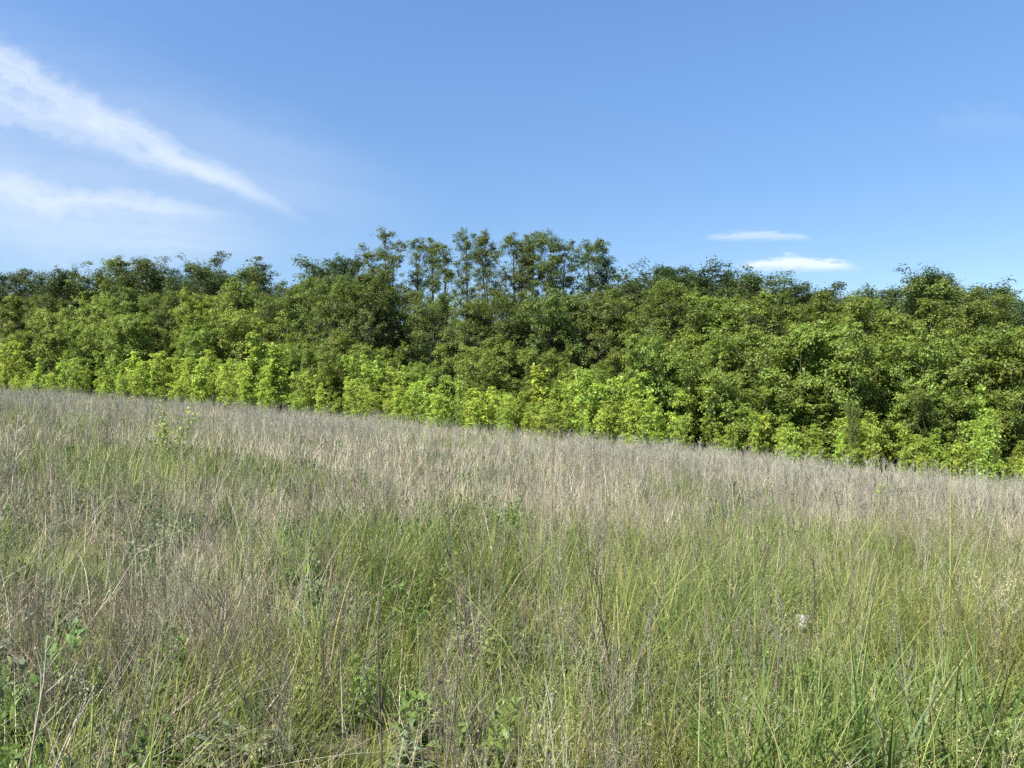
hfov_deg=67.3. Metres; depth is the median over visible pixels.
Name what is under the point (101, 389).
young maple
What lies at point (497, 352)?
leafy bush
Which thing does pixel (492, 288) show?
slender tree
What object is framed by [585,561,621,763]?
bare stalk
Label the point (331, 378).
young maple
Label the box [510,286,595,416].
broadleaf tree
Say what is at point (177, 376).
young maple
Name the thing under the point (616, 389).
young maple
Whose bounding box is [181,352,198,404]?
young maple
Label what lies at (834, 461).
young maple
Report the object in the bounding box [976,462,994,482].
young maple
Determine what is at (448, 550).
bare stalk
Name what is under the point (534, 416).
young maple
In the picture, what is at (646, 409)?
young maple
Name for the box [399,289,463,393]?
broadleaf tree
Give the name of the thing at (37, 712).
bare stalk
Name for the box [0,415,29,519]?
bare stalk
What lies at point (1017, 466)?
young maple
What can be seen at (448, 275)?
slender tree
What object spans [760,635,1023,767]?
grass tuft
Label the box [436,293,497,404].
broadleaf tree
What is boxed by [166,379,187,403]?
young maple
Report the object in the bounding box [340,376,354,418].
young maple
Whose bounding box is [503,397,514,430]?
young maple
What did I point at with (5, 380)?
young maple
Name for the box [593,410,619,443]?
young maple
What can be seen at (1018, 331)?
pale tree
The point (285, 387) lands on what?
young maple
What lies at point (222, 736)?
leafy weed
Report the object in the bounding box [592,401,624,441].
young maple
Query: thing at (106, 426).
bare stalk
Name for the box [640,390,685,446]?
young maple
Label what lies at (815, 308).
pale tree
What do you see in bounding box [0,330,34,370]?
leafy bush
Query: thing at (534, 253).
slender tree
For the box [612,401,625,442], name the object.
young maple
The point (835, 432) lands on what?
young maple
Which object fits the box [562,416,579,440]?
young maple
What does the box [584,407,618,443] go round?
young maple
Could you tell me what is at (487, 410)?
young maple
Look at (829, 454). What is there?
young maple
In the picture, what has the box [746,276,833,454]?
dark tree
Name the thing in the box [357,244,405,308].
slender tree
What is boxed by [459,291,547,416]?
broadleaf tree
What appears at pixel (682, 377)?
leafy bush
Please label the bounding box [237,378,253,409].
young maple
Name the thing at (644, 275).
dark tree
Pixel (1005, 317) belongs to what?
broadleaf tree
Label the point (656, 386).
leafy bush
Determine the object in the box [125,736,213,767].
leafy weed
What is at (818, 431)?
young maple
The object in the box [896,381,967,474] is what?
leafy bush
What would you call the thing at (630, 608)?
meadow grass
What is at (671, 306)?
broadleaf tree
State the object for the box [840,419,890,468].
young maple
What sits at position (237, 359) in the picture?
leafy bush
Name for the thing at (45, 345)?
leafy bush
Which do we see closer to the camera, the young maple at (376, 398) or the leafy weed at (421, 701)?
the leafy weed at (421, 701)
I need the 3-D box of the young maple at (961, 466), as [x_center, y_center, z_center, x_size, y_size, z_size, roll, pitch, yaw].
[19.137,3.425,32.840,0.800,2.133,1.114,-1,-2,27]
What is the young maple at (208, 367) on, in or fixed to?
on the ground at (338, 729)
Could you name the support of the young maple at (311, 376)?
on the ground at (338, 729)
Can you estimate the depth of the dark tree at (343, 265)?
70.98 m
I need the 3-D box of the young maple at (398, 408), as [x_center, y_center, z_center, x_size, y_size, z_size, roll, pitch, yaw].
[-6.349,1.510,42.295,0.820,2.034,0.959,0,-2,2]
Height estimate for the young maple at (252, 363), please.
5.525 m
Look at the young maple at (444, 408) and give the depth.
42.96 m
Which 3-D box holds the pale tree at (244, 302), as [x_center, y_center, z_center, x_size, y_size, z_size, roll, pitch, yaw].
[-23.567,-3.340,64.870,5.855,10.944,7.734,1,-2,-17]
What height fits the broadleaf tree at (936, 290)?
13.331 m
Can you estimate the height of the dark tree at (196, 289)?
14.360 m
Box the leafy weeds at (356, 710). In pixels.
[0,406,1023,767]
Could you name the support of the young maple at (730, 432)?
on the ground at (338, 729)
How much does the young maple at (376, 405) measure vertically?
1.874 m
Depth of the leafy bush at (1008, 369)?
37.94 m
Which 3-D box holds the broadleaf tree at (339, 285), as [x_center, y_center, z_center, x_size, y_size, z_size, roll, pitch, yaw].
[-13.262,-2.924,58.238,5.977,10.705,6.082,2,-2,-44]
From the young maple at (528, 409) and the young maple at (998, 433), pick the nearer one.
the young maple at (998, 433)
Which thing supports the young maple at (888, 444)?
on the ground at (338, 729)
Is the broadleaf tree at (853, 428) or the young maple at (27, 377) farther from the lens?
the young maple at (27, 377)
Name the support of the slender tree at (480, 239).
on the ground at (338, 729)
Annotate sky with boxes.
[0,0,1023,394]
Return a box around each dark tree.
[0,268,83,372]
[0,272,57,339]
[15,261,95,392]
[32,267,134,343]
[102,255,190,330]
[111,266,202,349]
[154,253,258,328]
[178,250,269,338]
[259,278,317,341]
[279,254,347,348]
[299,248,376,343]
[326,260,401,351]
[583,273,662,365]
[605,255,732,374]
[605,258,699,368]
[673,269,725,380]
[680,270,761,325]
[700,264,766,409]
[708,271,810,450]
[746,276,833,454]
[766,282,842,330]
[807,281,872,331]
[831,289,893,319]
[855,262,1007,343]
[859,282,925,322]
[879,263,1022,335]
[932,286,1023,358]
[1006,297,1023,339]
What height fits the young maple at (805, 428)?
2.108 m
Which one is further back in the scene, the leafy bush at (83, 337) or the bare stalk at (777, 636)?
the leafy bush at (83, 337)
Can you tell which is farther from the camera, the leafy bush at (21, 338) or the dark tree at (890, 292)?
the leafy bush at (21, 338)
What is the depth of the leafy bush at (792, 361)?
39.52 m
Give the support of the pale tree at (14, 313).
on the ground at (338, 729)
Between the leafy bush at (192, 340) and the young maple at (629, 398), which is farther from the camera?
the leafy bush at (192, 340)
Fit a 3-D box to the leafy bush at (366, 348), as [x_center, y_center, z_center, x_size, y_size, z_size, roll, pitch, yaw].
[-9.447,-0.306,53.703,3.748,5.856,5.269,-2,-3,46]
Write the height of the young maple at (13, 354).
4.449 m
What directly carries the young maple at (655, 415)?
on the ground at (338, 729)
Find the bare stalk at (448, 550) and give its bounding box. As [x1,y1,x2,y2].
[440,501,457,674]
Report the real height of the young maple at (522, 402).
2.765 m
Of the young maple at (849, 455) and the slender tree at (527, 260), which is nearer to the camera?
the young maple at (849, 455)
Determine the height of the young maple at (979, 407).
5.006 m
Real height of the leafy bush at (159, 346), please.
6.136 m
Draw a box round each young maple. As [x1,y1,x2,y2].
[0,340,31,392]
[0,352,11,373]
[0,358,25,386]
[0,367,9,393]
[8,379,24,392]
[11,362,22,379]
[14,376,22,390]
[24,373,34,390]
[28,381,38,393]
[30,357,45,390]
[39,382,56,393]
[42,372,54,390]
[55,358,76,396]
[64,362,92,395]
[77,367,90,396]
[91,350,120,397]
[92,381,106,399]
[98,382,108,396]
[112,366,123,396]
[116,373,125,399]
[116,373,130,398]
[124,350,167,398]
[124,364,135,396]
[125,367,146,401]
[129,376,142,397]
[137,353,165,399]
[139,366,155,400]
[144,355,180,402]
[148,388,166,404]
[156,353,181,394]
[156,385,166,399]
[160,357,193,401]
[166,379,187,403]
[168,391,178,403]
[170,371,188,400]
[171,380,186,404]
[175,362,203,395]
[177,349,216,402]
[179,363,203,403]
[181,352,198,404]
[190,357,209,407]
[199,359,221,404]
[200,361,216,404]
[203,369,222,406]
[208,363,237,405]
[211,376,235,407]
[215,364,243,412]
[218,362,251,408]
[225,358,249,407]
[233,331,270,394]
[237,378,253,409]
[238,365,265,405]
[246,393,257,409]
[251,390,272,408]
[254,381,267,408]
[255,363,279,408]
[262,342,293,411]
[265,365,281,407]
[265,396,273,412]
[280,382,289,410]
[288,371,314,414]
[288,393,303,414]
[300,374,335,414]
[301,366,324,413]
[304,372,326,409]
[307,389,315,415]
[312,382,324,414]
[322,402,340,417]
[326,392,342,416]
[340,354,387,411]
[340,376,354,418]
[344,382,371,421]
[348,354,375,396]
[349,379,365,419]
[353,382,375,414]
[365,398,373,417]
[367,392,384,417]
[369,395,390,420]
[380,382,402,420]
[381,397,398,421]
[384,365,413,416]
[388,382,417,423]
[389,394,403,423]
[394,381,409,423]
[400,396,406,422]
[401,409,409,422]
[404,390,410,418]
[405,387,427,420]
[405,390,422,426]
[411,374,432,425]
[418,407,437,428]
[422,397,443,427]
[424,387,446,428]
[430,379,448,417]
[437,397,450,426]
[443,375,467,430]
[453,397,470,427]
[455,380,475,424]
[459,383,474,423]
[459,412,472,432]
[462,393,486,430]
[464,397,484,431]
[470,386,505,430]
[486,394,519,435]
[489,394,510,428]
[495,402,504,430]
[495,403,513,432]
[501,391,525,433]
[501,424,514,436]
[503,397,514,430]
[508,399,521,431]
[520,391,548,433]
[520,412,532,434]
[521,406,536,438]
[527,363,551,426]
[528,402,554,435]
[528,405,539,435]
[530,421,537,437]
[533,403,544,436]
[535,409,570,439]
[538,400,574,438]
[542,412,562,437]
[544,383,569,433]
[545,392,584,439]
[559,374,581,421]
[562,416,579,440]
[564,379,597,434]
[567,401,600,439]
[568,367,607,439]
[581,411,593,439]
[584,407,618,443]
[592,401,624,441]
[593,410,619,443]
[600,378,646,436]
[606,369,659,442]
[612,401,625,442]
[613,416,640,445]
[614,396,634,430]
[617,403,652,442]
[620,399,650,449]
[620,418,630,447]
[639,404,663,448]
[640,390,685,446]
[648,431,664,448]
[662,417,690,448]
[668,415,686,451]
[676,387,700,449]
[697,374,726,450]
[703,396,722,443]
[711,413,727,451]
[713,429,730,452]
[719,402,763,457]
[720,400,741,448]
[722,426,737,456]
[730,422,740,452]
[746,414,773,458]
[748,424,760,455]
[771,412,790,458]
[775,426,786,459]
[776,422,797,461]
[780,427,803,463]
[799,425,812,462]
[799,427,825,462]
[806,423,829,462]
[806,444,824,465]
[815,448,827,462]
[821,435,837,465]
[829,418,864,451]
[832,432,850,466]
[833,417,881,463]
[833,458,842,468]
[835,411,884,468]
[839,429,865,469]
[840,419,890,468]
[840,444,862,469]
[857,441,884,472]
[859,421,884,471]
[877,420,900,472]
[891,426,915,474]
[893,418,921,473]
[895,435,944,473]
[906,434,936,472]
[915,462,925,477]
[917,452,939,476]
[922,427,943,475]
[939,451,951,479]
[940,430,957,478]
[942,442,972,480]
[947,414,1009,483]
[950,439,969,481]
[962,419,997,476]
[966,383,1001,472]
[969,408,1004,486]
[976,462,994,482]
[983,408,1003,474]
[993,455,1001,480]
[1000,457,1015,485]
[1001,459,1022,485]
[1006,457,1016,477]
[1007,440,1023,477]
[1016,458,1023,484]
[1016,459,1023,482]
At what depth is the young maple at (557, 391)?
40.75 m
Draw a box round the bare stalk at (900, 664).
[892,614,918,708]
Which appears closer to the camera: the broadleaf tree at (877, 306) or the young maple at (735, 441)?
the young maple at (735, 441)
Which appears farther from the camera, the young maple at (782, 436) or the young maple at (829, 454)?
the young maple at (829, 454)
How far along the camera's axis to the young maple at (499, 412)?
40.44 m
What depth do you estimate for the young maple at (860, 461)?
35.72 m
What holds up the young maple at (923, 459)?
on the ground at (338, 729)
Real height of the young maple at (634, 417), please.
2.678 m
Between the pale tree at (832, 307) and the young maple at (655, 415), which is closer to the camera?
the young maple at (655, 415)
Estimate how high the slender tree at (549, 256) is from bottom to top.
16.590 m
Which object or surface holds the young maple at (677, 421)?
on the ground at (338, 729)
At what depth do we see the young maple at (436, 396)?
38.04 m
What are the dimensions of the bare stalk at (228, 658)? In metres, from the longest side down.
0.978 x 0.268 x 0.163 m
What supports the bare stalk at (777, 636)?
on the ground at (338, 729)
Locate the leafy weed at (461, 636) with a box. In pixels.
[448,618,494,678]
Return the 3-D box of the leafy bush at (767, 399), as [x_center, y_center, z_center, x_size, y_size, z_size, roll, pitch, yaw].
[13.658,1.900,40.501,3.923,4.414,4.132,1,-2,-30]
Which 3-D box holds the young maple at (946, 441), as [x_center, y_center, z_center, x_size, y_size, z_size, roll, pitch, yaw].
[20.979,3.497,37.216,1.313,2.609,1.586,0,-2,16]
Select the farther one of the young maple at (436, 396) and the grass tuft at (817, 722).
the young maple at (436, 396)
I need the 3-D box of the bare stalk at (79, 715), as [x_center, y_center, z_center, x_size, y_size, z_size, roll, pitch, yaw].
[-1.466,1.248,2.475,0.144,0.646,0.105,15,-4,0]
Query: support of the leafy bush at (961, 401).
on the ground at (338, 729)
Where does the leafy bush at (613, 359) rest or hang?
on the ground at (338, 729)
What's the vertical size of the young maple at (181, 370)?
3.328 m
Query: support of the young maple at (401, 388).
on the ground at (338, 729)
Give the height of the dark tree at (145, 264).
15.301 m
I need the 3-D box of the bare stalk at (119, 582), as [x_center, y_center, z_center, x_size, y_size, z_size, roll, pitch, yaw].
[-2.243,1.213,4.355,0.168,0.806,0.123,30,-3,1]
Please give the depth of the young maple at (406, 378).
48.17 m
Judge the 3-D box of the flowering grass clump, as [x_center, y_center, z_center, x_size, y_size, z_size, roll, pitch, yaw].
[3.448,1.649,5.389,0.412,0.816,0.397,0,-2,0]
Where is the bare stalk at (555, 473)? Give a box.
[543,433,563,532]
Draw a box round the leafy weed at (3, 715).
[0,668,76,767]
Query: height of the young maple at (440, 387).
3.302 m
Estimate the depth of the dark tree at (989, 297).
48.56 m
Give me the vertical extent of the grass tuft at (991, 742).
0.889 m
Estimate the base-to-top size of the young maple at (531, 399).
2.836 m
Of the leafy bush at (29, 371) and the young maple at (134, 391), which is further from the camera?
the leafy bush at (29, 371)
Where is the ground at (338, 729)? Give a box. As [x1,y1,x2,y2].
[0,397,1023,767]
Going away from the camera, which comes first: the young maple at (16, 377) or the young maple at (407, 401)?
the young maple at (407, 401)
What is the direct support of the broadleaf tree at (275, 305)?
on the ground at (338, 729)
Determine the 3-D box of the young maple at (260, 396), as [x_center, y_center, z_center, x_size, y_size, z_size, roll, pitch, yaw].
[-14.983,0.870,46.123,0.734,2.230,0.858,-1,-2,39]
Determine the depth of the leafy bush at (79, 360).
60.27 m
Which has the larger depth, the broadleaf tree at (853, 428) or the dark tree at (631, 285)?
the dark tree at (631, 285)
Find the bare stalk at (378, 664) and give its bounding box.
[348,578,395,767]
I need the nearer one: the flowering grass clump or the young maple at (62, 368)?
the flowering grass clump
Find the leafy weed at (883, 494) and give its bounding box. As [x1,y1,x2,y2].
[876,482,893,511]
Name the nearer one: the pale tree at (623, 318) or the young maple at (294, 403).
the young maple at (294, 403)
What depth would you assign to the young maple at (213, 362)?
53.54 m
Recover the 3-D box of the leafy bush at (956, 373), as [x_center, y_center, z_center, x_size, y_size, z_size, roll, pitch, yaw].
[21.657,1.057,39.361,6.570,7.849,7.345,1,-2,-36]
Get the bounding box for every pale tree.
[0,292,30,374]
[57,291,126,394]
[100,286,163,395]
[168,287,238,363]
[203,276,260,373]
[567,277,699,407]
[663,291,741,435]
[705,288,791,450]
[768,290,849,403]
[820,296,868,391]
[828,289,955,427]
[898,293,1016,377]
[951,318,1023,437]
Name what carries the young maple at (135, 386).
on the ground at (338, 729)
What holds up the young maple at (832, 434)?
on the ground at (338, 729)
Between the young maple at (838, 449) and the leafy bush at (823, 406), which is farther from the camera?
the leafy bush at (823, 406)
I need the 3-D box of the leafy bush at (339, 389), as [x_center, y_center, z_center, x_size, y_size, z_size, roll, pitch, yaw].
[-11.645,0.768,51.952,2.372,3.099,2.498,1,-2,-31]
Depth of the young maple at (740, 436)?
37.79 m
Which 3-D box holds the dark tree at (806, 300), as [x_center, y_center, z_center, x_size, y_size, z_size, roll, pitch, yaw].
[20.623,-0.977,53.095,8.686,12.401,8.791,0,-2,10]
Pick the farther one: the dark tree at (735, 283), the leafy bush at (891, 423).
the dark tree at (735, 283)
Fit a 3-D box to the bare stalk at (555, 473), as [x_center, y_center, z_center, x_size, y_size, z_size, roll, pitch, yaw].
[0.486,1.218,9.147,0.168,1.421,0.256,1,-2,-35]
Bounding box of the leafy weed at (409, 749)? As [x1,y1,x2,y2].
[383,719,431,767]
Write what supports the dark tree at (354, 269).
on the ground at (338, 729)
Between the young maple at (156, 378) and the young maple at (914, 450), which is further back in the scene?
the young maple at (156, 378)
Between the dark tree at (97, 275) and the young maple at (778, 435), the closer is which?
the young maple at (778, 435)
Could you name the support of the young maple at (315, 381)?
on the ground at (338, 729)
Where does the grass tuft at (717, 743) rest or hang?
on the ground at (338, 729)
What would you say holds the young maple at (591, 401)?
on the ground at (338, 729)
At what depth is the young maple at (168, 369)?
54.24 m
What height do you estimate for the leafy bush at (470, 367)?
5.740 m
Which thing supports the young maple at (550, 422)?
on the ground at (338, 729)
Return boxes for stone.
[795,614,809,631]
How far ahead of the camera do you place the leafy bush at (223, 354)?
58.51 m
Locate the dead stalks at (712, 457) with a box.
[0,383,1023,767]
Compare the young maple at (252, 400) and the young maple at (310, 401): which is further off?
the young maple at (252, 400)
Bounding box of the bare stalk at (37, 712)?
[28,635,76,767]
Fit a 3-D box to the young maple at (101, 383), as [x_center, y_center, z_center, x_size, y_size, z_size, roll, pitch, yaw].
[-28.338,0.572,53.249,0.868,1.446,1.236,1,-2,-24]
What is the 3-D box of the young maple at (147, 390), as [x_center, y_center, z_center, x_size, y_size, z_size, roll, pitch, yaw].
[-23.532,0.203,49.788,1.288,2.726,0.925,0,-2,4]
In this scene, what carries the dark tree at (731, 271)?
on the ground at (338, 729)
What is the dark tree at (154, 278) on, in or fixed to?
on the ground at (338, 729)
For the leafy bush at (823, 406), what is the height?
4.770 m
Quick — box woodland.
[0,258,1023,450]
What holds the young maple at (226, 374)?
on the ground at (338, 729)
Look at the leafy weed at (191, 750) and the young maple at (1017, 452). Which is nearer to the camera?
the leafy weed at (191, 750)
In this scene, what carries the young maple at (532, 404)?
on the ground at (338, 729)
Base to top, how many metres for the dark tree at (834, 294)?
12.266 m
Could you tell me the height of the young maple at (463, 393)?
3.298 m
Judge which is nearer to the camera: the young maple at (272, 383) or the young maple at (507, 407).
the young maple at (507, 407)
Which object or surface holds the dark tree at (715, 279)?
on the ground at (338, 729)
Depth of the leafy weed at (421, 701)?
3.52 m
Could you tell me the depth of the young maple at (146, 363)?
50.53 m
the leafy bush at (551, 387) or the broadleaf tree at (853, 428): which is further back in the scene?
the leafy bush at (551, 387)
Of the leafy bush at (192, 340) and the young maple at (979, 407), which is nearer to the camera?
the young maple at (979, 407)
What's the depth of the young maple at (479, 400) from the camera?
41.51 m
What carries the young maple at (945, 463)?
on the ground at (338, 729)
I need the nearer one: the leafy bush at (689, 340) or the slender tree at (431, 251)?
the leafy bush at (689, 340)
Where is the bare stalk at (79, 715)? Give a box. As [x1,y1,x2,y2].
[48,681,98,767]
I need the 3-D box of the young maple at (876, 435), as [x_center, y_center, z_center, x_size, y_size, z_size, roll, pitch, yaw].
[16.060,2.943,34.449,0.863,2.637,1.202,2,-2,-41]
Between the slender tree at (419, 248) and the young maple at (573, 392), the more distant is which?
the slender tree at (419, 248)
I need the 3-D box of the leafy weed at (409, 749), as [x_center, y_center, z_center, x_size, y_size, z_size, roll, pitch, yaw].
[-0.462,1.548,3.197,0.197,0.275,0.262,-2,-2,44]
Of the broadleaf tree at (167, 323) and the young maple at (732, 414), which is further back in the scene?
the broadleaf tree at (167, 323)
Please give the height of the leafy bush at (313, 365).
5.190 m
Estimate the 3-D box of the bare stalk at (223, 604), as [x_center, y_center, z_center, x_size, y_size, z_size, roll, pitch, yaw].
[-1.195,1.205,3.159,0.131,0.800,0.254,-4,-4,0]
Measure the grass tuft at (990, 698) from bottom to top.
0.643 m
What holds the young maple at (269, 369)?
on the ground at (338, 729)
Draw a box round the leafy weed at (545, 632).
[537,623,583,689]
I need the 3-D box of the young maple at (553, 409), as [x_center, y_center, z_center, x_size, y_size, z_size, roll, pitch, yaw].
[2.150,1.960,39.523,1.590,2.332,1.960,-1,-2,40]
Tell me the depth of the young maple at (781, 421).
39.02 m
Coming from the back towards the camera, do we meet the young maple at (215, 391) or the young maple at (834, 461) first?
the young maple at (215, 391)
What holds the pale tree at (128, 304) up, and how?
on the ground at (338, 729)
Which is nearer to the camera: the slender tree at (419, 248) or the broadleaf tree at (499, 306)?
the broadleaf tree at (499, 306)
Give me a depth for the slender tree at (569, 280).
62.09 m
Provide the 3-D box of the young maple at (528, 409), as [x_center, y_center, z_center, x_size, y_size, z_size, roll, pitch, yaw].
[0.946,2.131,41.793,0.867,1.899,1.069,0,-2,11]
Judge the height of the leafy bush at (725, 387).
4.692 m
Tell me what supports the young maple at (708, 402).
on the ground at (338, 729)
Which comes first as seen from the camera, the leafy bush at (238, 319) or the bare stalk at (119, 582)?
the bare stalk at (119, 582)
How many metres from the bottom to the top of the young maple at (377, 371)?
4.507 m
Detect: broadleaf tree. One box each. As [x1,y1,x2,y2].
[17,292,71,380]
[63,255,163,326]
[132,289,202,369]
[242,289,318,405]
[277,274,335,404]
[299,274,375,398]
[320,268,406,364]
[340,285,427,390]
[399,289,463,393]
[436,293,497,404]
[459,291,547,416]
[491,299,568,396]
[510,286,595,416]
[554,284,649,400]
[619,279,720,407]
[723,286,830,424]
[829,295,927,382]
[843,404,860,469]
[899,273,1021,335]
[948,301,1023,380]
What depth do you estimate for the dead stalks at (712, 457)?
7.01 m
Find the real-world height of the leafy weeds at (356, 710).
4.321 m
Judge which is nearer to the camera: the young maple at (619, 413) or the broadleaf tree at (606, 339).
the young maple at (619, 413)
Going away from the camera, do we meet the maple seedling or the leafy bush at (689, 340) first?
the maple seedling
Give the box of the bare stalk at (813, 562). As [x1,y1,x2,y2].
[802,542,834,671]
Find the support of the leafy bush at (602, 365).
on the ground at (338, 729)
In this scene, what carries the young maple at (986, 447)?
on the ground at (338, 729)
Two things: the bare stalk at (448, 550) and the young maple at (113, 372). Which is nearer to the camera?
the bare stalk at (448, 550)
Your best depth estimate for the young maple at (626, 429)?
37.98 m
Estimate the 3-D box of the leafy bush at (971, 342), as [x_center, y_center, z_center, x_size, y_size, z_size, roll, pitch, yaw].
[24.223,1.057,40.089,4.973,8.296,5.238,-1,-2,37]
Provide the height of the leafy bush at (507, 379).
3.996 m
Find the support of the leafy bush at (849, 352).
on the ground at (338, 729)
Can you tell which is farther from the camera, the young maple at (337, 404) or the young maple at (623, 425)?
the young maple at (337, 404)
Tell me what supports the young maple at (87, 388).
on the ground at (338, 729)
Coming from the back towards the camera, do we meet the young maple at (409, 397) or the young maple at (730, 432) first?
the young maple at (409, 397)
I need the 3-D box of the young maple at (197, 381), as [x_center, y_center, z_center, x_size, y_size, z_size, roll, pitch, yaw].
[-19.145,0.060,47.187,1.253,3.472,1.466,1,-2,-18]
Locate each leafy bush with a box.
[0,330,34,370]
[11,368,36,381]
[22,303,76,392]
[46,314,122,398]
[63,354,101,392]
[98,312,160,396]
[128,327,185,371]
[169,320,218,405]
[172,299,268,379]
[198,354,226,386]
[208,308,305,380]
[230,356,260,381]
[262,342,306,411]
[279,378,312,410]
[292,338,351,412]
[326,328,376,414]
[327,373,354,416]
[340,357,399,412]
[349,340,410,414]
[385,362,436,396]
[424,364,459,427]
[431,342,512,424]
[453,377,497,424]
[472,333,539,433]
[491,373,550,429]
[516,342,575,408]
[542,378,569,434]
[557,359,623,435]
[575,367,631,429]
[604,341,660,400]
[618,329,724,448]
[629,374,669,442]
[649,326,750,450]
[670,382,706,451]
[695,370,766,455]
[699,317,772,452]
[716,322,832,446]
[740,379,812,458]
[755,316,878,462]
[773,380,846,462]
[786,315,911,455]
[832,325,911,461]
[855,317,967,474]
[871,393,929,473]
[884,332,1023,435]
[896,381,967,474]
[924,387,1023,478]
[939,320,1023,441]
[943,334,1023,456]
[963,378,1023,483]
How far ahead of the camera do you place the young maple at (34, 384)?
51.91 m
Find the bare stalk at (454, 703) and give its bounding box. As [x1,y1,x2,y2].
[444,582,493,767]
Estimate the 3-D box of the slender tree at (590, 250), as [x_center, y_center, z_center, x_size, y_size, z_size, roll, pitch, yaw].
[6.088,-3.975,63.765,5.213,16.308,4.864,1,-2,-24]
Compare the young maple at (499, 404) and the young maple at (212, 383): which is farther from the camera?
the young maple at (212, 383)
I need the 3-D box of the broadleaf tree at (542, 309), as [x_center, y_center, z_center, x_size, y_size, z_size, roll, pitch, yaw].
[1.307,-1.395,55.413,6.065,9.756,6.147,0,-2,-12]
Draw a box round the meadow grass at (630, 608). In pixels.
[0,388,1023,767]
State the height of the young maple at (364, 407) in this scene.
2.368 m
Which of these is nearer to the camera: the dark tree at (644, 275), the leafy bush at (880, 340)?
the leafy bush at (880, 340)
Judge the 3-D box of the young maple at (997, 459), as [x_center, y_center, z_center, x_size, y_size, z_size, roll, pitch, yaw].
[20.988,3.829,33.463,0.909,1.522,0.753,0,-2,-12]
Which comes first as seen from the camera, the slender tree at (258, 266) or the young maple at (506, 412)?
the young maple at (506, 412)
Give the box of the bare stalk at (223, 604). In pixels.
[201,578,233,759]
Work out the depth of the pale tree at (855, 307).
42.87 m
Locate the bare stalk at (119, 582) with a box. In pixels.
[76,542,164,641]
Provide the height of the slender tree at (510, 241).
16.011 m
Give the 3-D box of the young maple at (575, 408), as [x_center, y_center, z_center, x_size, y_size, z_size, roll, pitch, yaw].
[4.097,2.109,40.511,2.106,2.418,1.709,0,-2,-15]
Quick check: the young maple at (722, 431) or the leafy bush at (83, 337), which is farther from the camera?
the leafy bush at (83, 337)
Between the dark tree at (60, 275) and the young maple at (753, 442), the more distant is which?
the dark tree at (60, 275)
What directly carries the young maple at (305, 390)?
on the ground at (338, 729)
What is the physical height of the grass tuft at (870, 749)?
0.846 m
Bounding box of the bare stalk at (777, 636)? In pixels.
[758,574,793,761]
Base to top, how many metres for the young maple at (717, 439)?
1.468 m
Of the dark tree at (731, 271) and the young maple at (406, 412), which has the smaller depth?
the young maple at (406, 412)
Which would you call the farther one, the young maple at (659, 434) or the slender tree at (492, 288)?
the slender tree at (492, 288)
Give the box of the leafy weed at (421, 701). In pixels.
[387,687,466,747]
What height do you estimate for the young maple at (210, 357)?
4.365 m
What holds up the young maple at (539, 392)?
on the ground at (338, 729)
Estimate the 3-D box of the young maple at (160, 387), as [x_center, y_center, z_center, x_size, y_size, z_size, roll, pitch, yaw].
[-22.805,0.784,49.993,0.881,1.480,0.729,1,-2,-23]
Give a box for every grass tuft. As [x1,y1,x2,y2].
[620,626,875,767]
[674,642,930,767]
[736,628,1002,767]
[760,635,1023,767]
[767,641,927,766]
[814,614,1023,767]
[866,628,1023,753]
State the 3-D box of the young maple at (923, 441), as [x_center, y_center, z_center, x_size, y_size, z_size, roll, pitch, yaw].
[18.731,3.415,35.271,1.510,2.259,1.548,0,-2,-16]
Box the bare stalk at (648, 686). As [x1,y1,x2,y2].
[641,593,674,764]
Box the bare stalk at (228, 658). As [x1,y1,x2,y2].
[177,568,271,767]
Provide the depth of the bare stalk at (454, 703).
2.79 m
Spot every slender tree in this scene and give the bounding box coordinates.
[248,256,286,331]
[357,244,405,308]
[358,225,412,352]
[397,236,436,362]
[401,237,463,353]
[422,241,461,369]
[446,227,489,341]
[463,227,505,417]
[469,232,538,320]
[484,230,535,348]
[496,234,547,331]
[521,229,555,308]
[528,235,586,363]
[528,235,614,361]
[533,229,572,346]
[554,239,610,344]
[587,248,629,352]
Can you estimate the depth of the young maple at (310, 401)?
46.01 m
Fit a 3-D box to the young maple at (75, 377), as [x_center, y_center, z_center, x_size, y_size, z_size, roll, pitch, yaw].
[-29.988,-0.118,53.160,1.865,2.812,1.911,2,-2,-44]
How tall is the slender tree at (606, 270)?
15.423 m
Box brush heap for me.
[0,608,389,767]
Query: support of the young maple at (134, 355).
on the ground at (338, 729)
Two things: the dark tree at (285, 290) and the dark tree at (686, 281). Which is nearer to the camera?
the dark tree at (686, 281)
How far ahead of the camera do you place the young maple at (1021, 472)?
31.50 m
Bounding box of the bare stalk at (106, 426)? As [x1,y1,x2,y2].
[99,416,115,493]
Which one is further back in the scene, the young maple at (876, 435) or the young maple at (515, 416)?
the young maple at (515, 416)
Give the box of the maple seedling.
[148,400,203,458]
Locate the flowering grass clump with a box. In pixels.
[959,557,1021,651]
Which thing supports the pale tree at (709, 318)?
on the ground at (338, 729)
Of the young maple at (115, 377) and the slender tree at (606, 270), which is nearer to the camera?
the young maple at (115, 377)
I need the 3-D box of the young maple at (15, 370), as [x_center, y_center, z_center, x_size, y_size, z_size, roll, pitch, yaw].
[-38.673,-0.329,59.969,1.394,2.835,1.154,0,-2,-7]
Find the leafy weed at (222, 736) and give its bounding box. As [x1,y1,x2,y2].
[184,708,298,767]

